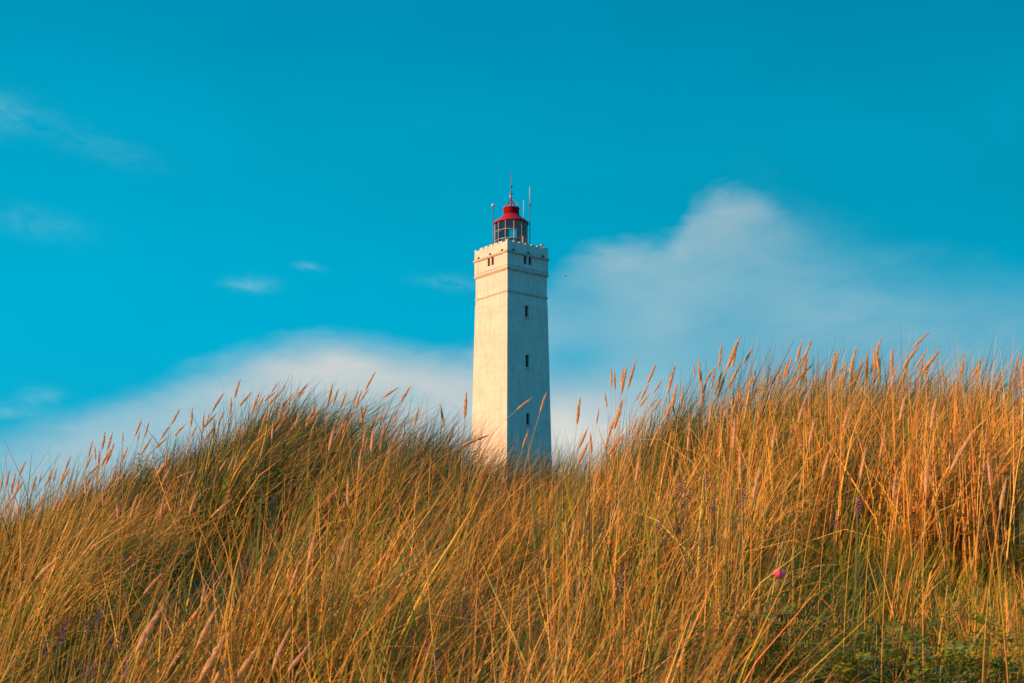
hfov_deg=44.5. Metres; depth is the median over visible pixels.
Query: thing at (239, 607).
vetch flower
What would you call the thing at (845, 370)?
seed stalk
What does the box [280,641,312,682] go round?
seed stalk
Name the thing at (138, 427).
seed stalk
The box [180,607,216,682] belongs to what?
seed stalk
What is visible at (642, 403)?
seed stalk
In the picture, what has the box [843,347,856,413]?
seed stalk
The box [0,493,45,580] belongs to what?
seed stalk
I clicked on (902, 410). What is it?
seed stalk
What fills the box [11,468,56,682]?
seed stalk
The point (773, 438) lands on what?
seed stalk
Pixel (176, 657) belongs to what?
seed stalk
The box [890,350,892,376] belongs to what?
seed stalk
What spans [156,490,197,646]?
seed stalk
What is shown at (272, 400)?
seed stalk
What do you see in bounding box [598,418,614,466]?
seed stalk
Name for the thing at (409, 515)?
seed stalk
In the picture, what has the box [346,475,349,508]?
seed stalk
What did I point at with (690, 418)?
seed stalk
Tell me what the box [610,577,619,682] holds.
vetch flower
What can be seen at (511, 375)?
lighthouse
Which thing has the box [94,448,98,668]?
seed stalk
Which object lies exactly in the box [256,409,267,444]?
seed stalk
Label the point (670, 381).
seed stalk
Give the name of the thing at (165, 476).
seed stalk
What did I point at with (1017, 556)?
rose bush
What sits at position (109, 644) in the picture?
vetch flower
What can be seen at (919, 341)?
seed stalk
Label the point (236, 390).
seed stalk
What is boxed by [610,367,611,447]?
seed stalk
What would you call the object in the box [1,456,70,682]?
seed stalk
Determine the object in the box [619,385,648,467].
seed stalk
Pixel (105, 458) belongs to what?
seed stalk
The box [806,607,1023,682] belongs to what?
rose bush
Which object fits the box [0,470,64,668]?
seed stalk
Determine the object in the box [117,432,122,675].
seed stalk
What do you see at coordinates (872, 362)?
seed stalk
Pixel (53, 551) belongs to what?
seed stalk
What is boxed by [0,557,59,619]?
seed stalk
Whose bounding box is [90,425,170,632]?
seed stalk
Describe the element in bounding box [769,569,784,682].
rose flower
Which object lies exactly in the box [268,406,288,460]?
seed stalk
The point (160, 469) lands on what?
seed stalk
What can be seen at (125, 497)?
seed stalk
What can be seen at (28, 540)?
seed stalk
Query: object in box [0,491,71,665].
seed stalk
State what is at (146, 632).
seed stalk
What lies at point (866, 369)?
seed stalk
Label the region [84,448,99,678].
seed stalk
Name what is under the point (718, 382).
seed stalk
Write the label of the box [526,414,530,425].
window
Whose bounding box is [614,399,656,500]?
seed stalk
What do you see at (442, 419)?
seed stalk
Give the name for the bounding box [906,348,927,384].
seed stalk
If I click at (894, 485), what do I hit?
seed stalk
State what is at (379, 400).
seed stalk
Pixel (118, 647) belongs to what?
vetch flower
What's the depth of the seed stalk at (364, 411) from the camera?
8.06 m
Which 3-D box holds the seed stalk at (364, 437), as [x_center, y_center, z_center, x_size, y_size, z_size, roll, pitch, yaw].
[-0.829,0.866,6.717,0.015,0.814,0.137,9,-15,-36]
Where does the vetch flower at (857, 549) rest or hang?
on the dune ground at (193, 589)
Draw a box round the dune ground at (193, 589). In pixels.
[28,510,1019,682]
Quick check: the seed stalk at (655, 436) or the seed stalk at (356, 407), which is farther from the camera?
the seed stalk at (356, 407)
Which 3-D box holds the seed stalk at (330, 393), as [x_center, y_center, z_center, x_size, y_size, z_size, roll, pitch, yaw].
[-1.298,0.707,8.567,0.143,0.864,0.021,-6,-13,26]
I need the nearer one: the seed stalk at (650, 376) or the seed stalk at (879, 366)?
the seed stalk at (650, 376)
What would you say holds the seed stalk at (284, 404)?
on the dune ground at (193, 589)
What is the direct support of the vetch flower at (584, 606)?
on the dune ground at (193, 589)
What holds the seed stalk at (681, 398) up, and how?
on the dune ground at (193, 589)
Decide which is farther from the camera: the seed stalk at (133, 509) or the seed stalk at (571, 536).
the seed stalk at (133, 509)
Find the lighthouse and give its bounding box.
[471,173,551,489]
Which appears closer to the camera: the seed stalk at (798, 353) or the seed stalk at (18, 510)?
the seed stalk at (18, 510)
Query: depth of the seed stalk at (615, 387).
8.37 m
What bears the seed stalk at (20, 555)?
on the dune ground at (193, 589)
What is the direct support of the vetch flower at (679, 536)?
on the dune ground at (193, 589)
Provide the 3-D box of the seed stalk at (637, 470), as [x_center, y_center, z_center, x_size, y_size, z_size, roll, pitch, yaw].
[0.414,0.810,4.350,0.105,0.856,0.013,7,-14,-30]
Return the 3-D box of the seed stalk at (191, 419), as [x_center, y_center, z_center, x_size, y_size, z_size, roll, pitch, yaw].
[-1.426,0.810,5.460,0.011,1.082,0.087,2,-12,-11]
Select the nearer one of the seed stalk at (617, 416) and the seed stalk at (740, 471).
the seed stalk at (740, 471)
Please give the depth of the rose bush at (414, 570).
5.89 m
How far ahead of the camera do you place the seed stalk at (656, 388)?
6.46 m
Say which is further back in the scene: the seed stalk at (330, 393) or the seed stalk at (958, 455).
the seed stalk at (330, 393)
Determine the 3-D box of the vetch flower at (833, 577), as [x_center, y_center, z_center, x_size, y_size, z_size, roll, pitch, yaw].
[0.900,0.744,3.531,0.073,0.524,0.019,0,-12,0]
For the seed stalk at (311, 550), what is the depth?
3.19 m
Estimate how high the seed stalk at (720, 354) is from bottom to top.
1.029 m
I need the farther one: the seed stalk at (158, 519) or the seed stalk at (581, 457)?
the seed stalk at (581, 457)
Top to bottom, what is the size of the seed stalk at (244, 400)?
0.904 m
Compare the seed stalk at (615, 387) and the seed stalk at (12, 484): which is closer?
the seed stalk at (12, 484)
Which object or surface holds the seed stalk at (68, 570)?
on the dune ground at (193, 589)
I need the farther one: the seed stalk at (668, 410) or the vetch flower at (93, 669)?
the seed stalk at (668, 410)
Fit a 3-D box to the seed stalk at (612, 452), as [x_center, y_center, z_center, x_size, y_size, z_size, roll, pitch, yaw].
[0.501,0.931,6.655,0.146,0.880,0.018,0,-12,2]
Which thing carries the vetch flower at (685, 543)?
on the dune ground at (193, 589)
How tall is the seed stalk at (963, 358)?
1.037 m
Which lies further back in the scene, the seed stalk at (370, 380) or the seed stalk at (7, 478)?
the seed stalk at (370, 380)
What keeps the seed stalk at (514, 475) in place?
on the dune ground at (193, 589)
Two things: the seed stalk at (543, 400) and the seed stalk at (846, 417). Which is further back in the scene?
the seed stalk at (543, 400)
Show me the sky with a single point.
(196, 196)
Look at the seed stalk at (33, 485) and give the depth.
2.80 m
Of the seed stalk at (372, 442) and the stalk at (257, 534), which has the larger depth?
the seed stalk at (372, 442)
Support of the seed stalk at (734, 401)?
on the dune ground at (193, 589)
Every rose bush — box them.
[116,453,168,506]
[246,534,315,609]
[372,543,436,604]
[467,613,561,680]
[622,475,710,537]
[656,627,825,682]
[675,577,997,682]
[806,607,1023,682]
[899,468,1023,599]
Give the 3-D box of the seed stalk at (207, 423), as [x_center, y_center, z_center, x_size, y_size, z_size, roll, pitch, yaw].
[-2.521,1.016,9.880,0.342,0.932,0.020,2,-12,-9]
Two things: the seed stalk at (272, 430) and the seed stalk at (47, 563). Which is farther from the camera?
the seed stalk at (272, 430)
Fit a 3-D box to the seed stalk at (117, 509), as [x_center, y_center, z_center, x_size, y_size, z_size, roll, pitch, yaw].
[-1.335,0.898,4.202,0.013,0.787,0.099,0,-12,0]
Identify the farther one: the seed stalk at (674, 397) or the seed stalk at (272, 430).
the seed stalk at (674, 397)
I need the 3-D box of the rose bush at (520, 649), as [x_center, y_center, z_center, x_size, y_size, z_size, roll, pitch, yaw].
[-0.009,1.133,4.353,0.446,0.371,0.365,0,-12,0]
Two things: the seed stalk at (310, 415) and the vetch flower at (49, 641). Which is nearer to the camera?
the vetch flower at (49, 641)
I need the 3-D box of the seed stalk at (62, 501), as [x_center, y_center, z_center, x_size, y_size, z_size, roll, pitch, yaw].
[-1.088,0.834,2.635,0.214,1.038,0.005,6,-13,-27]
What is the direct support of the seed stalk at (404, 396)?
on the dune ground at (193, 589)
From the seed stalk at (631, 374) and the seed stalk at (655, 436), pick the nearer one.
the seed stalk at (655, 436)
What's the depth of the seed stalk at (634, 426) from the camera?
6.58 m
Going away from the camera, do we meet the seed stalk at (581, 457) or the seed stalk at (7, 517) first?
the seed stalk at (7, 517)
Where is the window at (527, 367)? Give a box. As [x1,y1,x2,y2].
[525,355,530,368]
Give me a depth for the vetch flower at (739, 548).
3.80 m
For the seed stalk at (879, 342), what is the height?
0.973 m
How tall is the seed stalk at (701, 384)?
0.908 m
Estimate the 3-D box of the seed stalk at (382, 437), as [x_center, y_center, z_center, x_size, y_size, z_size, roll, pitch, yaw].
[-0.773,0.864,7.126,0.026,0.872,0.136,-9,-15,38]
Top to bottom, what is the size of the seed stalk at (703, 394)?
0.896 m
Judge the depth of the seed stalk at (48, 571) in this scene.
4.17 m
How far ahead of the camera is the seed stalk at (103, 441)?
10.09 m
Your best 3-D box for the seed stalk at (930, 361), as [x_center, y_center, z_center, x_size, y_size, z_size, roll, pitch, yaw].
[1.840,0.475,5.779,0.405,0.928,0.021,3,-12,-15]
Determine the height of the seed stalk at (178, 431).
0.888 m
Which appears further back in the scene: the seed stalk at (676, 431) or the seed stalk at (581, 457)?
the seed stalk at (581, 457)
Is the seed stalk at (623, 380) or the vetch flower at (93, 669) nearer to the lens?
the vetch flower at (93, 669)
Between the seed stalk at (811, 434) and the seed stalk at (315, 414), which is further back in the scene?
the seed stalk at (315, 414)
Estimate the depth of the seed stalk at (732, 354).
5.41 m
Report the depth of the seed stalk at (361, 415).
8.03 m
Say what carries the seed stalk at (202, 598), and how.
on the dune ground at (193, 589)
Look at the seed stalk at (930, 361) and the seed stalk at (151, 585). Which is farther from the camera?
the seed stalk at (930, 361)
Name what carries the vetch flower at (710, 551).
on the dune ground at (193, 589)
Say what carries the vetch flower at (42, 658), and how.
on the dune ground at (193, 589)
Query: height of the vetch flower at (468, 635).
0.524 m
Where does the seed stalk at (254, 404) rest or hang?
on the dune ground at (193, 589)
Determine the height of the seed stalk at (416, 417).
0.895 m
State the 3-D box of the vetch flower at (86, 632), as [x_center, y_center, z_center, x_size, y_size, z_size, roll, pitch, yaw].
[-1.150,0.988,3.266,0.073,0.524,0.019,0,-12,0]
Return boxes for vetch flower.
[38,637,47,682]
[43,613,55,679]
[52,627,63,682]
[56,618,67,681]
[80,617,91,678]
[88,607,101,682]
[91,658,97,682]
[104,630,113,682]
[113,633,122,682]
[121,657,128,682]
[232,555,248,662]
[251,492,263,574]
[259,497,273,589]
[435,652,440,681]
[459,596,466,668]
[465,607,472,680]
[582,580,589,652]
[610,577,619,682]
[615,566,625,675]
[644,519,660,672]
[666,486,679,616]
[669,479,684,624]
[675,488,690,645]
[693,473,707,621]
[701,500,714,641]
[731,494,744,632]
[735,486,747,624]
[825,512,837,680]
[846,497,860,680]
[849,495,861,660]
[979,463,987,611]
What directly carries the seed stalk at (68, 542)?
on the dune ground at (193, 589)
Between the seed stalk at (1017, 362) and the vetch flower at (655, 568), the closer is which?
the vetch flower at (655, 568)
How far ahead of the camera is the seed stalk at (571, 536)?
3.81 m
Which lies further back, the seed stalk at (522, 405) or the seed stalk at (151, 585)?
the seed stalk at (522, 405)
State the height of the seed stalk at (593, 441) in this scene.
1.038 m
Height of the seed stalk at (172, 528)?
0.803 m
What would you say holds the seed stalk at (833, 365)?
on the dune ground at (193, 589)
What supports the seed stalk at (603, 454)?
on the dune ground at (193, 589)
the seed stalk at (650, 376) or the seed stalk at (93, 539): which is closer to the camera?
the seed stalk at (93, 539)
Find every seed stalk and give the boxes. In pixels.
[0,462,101,617]
[0,463,24,516]
[0,466,70,655]
[0,469,9,510]
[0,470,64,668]
[0,471,42,664]
[0,473,15,540]
[0,477,19,565]
[0,477,36,613]
[0,480,24,518]
[0,480,76,660]
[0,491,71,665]
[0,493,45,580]
[0,493,66,652]
[0,503,12,537]
[0,514,37,628]
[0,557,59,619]
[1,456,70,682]
[3,500,19,679]
[6,468,52,635]
[9,500,43,681]
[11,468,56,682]
[15,536,97,682]
[17,438,165,682]
[22,453,92,675]
[22,479,76,677]
[25,449,110,682]
[34,464,115,681]
[36,500,59,670]
[45,440,92,682]
[51,443,114,679]
[60,432,112,678]
[62,436,152,682]
[63,447,127,679]
[68,469,114,682]
[73,471,119,678]
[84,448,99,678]
[84,475,86,647]
[84,573,162,681]
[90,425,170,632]
[91,419,141,603]
[93,422,148,677]
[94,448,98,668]
[95,471,191,573]
[95,495,137,682]
[98,456,170,637]
[98,487,103,681]
[99,432,105,466]
[107,431,139,627]
[114,492,119,668]
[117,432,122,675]
[118,466,170,632]
[120,604,163,682]
[124,424,185,528]
[125,426,196,654]
[125,500,228,680]
[137,409,179,525]
[141,490,165,650]
[142,447,168,649]
[146,470,194,648]
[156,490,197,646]
[161,646,183,682]
[167,458,227,626]
[178,407,192,632]
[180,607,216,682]
[189,584,205,682]
[193,393,223,459]
[194,456,233,622]
[199,379,240,594]
[199,632,226,681]
[200,413,216,431]
[208,456,237,628]
[213,392,251,450]
[213,655,229,682]
[234,648,257,682]
[239,391,259,449]
[244,395,264,437]
[249,392,278,435]
[254,393,292,460]
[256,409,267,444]
[263,560,299,682]
[265,421,273,533]
[267,627,289,682]
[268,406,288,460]
[277,401,283,426]
[280,383,307,421]
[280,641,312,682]
[287,530,315,682]
[301,405,322,433]
[303,402,316,432]
[308,533,347,682]
[313,427,334,556]
[319,383,332,443]
[337,388,397,459]
[340,390,361,471]
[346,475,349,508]
[350,372,375,423]
[351,404,367,446]
[353,451,360,552]
[358,428,365,473]
[360,404,362,465]
[367,427,374,495]
[369,434,489,592]
[375,386,410,461]
[375,420,385,478]
[394,486,418,585]
[408,408,418,452]
[435,398,531,560]
[440,404,449,473]
[456,393,466,597]
[494,432,527,584]
[502,392,546,622]
[555,518,575,666]
[567,428,587,479]
[571,397,580,485]
[571,442,588,477]
[581,468,598,610]
[587,409,598,498]
[588,499,620,649]
[589,432,592,477]
[590,435,623,488]
[591,433,610,515]
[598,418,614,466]
[599,398,622,510]
[601,436,617,505]
[606,391,640,508]
[606,393,649,495]
[608,366,626,497]
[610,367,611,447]
[610,417,638,528]
[613,359,636,471]
[614,371,615,409]
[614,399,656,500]
[615,370,623,470]
[616,380,661,526]
[617,364,656,502]
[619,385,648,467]
[619,398,662,507]
[624,454,640,630]
[627,425,659,532]
[635,365,674,659]
[648,399,671,501]
[658,382,677,512]
[670,367,714,543]
[671,384,684,485]
[673,405,681,483]
[682,373,709,479]
[684,424,689,532]
[691,383,706,486]
[693,336,740,544]
[693,362,700,471]
[695,370,722,478]
[698,358,700,510]
[700,366,715,482]
[700,371,705,475]
[702,398,712,522]
[711,369,727,417]
[715,361,741,422]
[716,343,721,397]
[723,351,736,433]
[725,386,740,438]
[728,418,735,625]
[730,348,752,388]
[730,469,760,676]
[738,446,745,629]
[757,424,776,654]
[773,398,805,637]
[783,355,789,381]
[786,338,812,406]
[786,418,815,679]
[791,341,801,381]
[794,448,830,667]
[816,404,850,644]
[830,352,838,379]
[841,361,847,391]
[842,448,866,681]
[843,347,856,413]
[851,360,863,383]
[859,336,881,432]
[863,427,885,679]
[865,346,879,387]
[865,349,867,382]
[876,353,882,416]
[878,353,880,383]
[881,468,897,682]
[883,393,906,597]
[884,332,929,391]
[884,349,940,476]
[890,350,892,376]
[895,344,919,378]
[895,433,971,681]
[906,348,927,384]
[914,358,925,387]
[921,397,936,624]
[922,456,928,679]
[959,352,964,384]
[982,479,1006,682]
[987,453,1007,682]
[1008,353,1018,417]
[1021,355,1023,388]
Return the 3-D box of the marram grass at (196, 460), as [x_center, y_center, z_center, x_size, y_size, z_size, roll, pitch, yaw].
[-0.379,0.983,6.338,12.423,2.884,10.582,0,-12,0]
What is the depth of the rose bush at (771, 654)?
3.41 m
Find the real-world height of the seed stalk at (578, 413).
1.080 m
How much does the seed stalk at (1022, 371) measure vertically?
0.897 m
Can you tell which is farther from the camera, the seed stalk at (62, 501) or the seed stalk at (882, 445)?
the seed stalk at (882, 445)
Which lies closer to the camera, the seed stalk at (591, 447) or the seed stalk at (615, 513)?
the seed stalk at (615, 513)
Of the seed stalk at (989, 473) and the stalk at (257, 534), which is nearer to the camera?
the seed stalk at (989, 473)
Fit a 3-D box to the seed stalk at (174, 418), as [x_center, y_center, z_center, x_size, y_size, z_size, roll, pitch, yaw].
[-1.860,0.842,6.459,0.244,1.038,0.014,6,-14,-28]
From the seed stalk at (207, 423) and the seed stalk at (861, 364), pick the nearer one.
the seed stalk at (861, 364)
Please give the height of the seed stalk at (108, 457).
0.906 m
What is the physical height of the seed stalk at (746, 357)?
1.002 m
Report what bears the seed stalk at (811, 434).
on the dune ground at (193, 589)
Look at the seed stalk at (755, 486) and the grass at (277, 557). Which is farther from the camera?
the grass at (277, 557)
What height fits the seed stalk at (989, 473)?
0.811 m
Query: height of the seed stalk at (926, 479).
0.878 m
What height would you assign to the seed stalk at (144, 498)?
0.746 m
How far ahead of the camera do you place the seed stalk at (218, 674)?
2.33 m
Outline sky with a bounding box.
[0,0,1023,524]
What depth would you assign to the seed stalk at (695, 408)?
6.54 m
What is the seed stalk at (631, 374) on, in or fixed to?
on the dune ground at (193, 589)
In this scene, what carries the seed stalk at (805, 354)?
on the dune ground at (193, 589)
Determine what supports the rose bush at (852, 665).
on the dune ground at (193, 589)
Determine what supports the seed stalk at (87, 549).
on the dune ground at (193, 589)
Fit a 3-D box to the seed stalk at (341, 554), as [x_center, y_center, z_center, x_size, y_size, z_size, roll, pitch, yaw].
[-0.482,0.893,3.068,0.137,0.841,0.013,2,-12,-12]
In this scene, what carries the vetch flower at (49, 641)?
on the dune ground at (193, 589)
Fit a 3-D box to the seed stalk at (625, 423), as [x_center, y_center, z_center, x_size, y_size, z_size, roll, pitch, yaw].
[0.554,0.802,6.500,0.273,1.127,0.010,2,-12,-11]
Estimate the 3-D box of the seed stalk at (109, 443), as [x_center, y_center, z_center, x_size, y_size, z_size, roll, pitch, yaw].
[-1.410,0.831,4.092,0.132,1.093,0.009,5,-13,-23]
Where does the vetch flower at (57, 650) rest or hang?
on the dune ground at (193, 589)
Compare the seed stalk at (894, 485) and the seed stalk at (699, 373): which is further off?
the seed stalk at (699, 373)
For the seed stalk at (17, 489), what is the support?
on the dune ground at (193, 589)
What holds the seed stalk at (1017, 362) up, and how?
on the dune ground at (193, 589)
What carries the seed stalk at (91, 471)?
on the dune ground at (193, 589)
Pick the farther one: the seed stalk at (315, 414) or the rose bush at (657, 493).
the seed stalk at (315, 414)
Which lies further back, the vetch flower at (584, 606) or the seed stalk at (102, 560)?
the seed stalk at (102, 560)
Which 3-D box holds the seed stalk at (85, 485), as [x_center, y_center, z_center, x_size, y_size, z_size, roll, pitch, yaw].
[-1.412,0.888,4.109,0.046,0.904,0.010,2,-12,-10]
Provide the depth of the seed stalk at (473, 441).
4.75 m
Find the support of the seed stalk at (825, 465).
on the dune ground at (193, 589)
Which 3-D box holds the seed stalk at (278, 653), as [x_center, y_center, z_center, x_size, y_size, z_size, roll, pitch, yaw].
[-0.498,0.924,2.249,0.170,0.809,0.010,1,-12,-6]
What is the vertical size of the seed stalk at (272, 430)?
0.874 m
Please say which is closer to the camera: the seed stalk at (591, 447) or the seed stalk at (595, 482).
the seed stalk at (595, 482)
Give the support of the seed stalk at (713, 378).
on the dune ground at (193, 589)
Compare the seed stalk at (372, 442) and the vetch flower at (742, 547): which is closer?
the vetch flower at (742, 547)
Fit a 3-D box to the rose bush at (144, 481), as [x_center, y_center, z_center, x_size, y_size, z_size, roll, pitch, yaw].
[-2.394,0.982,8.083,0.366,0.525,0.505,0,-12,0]
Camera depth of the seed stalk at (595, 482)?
4.44 m
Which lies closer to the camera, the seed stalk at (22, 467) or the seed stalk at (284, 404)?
the seed stalk at (22, 467)
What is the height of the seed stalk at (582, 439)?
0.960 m
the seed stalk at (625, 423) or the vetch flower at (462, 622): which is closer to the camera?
the vetch flower at (462, 622)
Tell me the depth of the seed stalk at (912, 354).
7.81 m
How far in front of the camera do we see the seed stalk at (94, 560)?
4.17 m
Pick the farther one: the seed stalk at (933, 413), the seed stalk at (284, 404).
the seed stalk at (284, 404)
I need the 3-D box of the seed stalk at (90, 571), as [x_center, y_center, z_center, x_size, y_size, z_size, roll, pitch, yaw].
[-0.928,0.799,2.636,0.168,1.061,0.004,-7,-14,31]
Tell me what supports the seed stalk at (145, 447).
on the dune ground at (193, 589)
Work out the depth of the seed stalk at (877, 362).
5.94 m
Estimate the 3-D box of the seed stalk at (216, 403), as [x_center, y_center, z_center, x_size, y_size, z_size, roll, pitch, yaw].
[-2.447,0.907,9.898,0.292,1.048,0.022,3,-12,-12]
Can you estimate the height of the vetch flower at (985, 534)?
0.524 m
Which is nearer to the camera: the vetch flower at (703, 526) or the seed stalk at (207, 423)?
the vetch flower at (703, 526)
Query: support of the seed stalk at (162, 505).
on the dune ground at (193, 589)
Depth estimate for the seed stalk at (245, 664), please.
2.33 m
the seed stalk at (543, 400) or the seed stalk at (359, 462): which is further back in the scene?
the seed stalk at (359, 462)
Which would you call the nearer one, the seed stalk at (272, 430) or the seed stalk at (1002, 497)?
the seed stalk at (1002, 497)
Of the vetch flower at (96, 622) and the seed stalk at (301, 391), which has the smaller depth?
the vetch flower at (96, 622)
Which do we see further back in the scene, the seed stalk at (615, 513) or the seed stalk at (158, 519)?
the seed stalk at (158, 519)
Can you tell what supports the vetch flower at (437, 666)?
on the dune ground at (193, 589)
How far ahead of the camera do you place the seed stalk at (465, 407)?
5.04 m
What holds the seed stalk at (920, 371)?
on the dune ground at (193, 589)
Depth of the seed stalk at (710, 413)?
5.29 m
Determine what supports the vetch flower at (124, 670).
on the dune ground at (193, 589)
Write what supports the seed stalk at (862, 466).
on the dune ground at (193, 589)
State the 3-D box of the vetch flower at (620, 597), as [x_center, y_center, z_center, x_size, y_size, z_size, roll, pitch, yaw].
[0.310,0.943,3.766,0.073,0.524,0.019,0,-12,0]
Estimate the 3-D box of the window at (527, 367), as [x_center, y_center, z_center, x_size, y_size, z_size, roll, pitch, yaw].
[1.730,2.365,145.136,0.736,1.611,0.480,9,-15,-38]
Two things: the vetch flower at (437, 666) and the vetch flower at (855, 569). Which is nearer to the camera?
the vetch flower at (437, 666)
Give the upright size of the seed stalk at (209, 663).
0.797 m
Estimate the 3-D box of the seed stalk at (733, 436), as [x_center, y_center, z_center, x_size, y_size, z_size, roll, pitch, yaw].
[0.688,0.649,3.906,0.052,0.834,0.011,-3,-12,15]
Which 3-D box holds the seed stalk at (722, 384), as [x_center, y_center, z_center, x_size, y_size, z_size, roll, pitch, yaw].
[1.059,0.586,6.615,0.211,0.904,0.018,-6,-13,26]
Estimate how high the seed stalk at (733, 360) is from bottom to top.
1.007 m
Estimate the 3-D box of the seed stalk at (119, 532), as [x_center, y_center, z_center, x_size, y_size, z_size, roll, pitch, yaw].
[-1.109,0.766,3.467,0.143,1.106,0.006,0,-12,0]
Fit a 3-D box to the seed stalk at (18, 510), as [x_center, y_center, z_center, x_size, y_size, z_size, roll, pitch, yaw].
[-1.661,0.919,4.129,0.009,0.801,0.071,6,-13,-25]
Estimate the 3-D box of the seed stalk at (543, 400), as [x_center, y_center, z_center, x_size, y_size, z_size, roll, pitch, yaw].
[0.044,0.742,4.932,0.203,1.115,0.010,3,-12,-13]
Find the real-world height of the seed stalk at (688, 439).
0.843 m
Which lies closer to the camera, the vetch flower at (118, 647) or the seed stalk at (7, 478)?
the seed stalk at (7, 478)
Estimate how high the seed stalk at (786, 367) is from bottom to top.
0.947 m
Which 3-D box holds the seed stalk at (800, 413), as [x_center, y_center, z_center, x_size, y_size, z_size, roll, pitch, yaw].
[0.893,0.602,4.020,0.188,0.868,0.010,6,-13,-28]
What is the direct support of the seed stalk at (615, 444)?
on the dune ground at (193, 589)
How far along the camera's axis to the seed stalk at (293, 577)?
2.91 m
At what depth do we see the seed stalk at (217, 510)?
4.10 m
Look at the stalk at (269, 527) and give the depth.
5.69 m
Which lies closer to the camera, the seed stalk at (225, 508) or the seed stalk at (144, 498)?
the seed stalk at (144, 498)
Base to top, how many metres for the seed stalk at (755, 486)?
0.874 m
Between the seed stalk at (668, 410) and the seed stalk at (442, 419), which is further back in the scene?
the seed stalk at (442, 419)
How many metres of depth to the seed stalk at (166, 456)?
4.82 m
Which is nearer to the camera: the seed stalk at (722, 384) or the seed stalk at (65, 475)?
the seed stalk at (65, 475)
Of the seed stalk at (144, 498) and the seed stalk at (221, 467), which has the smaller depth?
the seed stalk at (144, 498)
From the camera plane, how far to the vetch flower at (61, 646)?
3.25 m
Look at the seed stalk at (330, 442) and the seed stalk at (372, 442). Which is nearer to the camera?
the seed stalk at (330, 442)
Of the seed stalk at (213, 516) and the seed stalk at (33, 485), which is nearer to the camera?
the seed stalk at (33, 485)
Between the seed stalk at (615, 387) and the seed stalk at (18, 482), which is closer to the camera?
the seed stalk at (18, 482)
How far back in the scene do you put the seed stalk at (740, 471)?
3.65 m
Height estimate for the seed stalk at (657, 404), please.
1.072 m
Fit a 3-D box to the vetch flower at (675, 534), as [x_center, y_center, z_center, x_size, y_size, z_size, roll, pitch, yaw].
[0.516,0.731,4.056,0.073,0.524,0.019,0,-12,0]
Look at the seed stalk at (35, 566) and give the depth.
2.57 m
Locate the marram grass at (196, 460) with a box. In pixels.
[0,326,1023,682]
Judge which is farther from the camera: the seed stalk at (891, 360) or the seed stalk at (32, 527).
the seed stalk at (891, 360)
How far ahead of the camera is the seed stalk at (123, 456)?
4.42 m
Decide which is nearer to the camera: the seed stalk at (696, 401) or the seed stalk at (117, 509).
the seed stalk at (117, 509)
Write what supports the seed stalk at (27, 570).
on the dune ground at (193, 589)
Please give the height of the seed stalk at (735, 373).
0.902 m
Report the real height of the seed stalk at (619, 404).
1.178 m
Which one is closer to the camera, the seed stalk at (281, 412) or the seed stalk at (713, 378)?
the seed stalk at (713, 378)

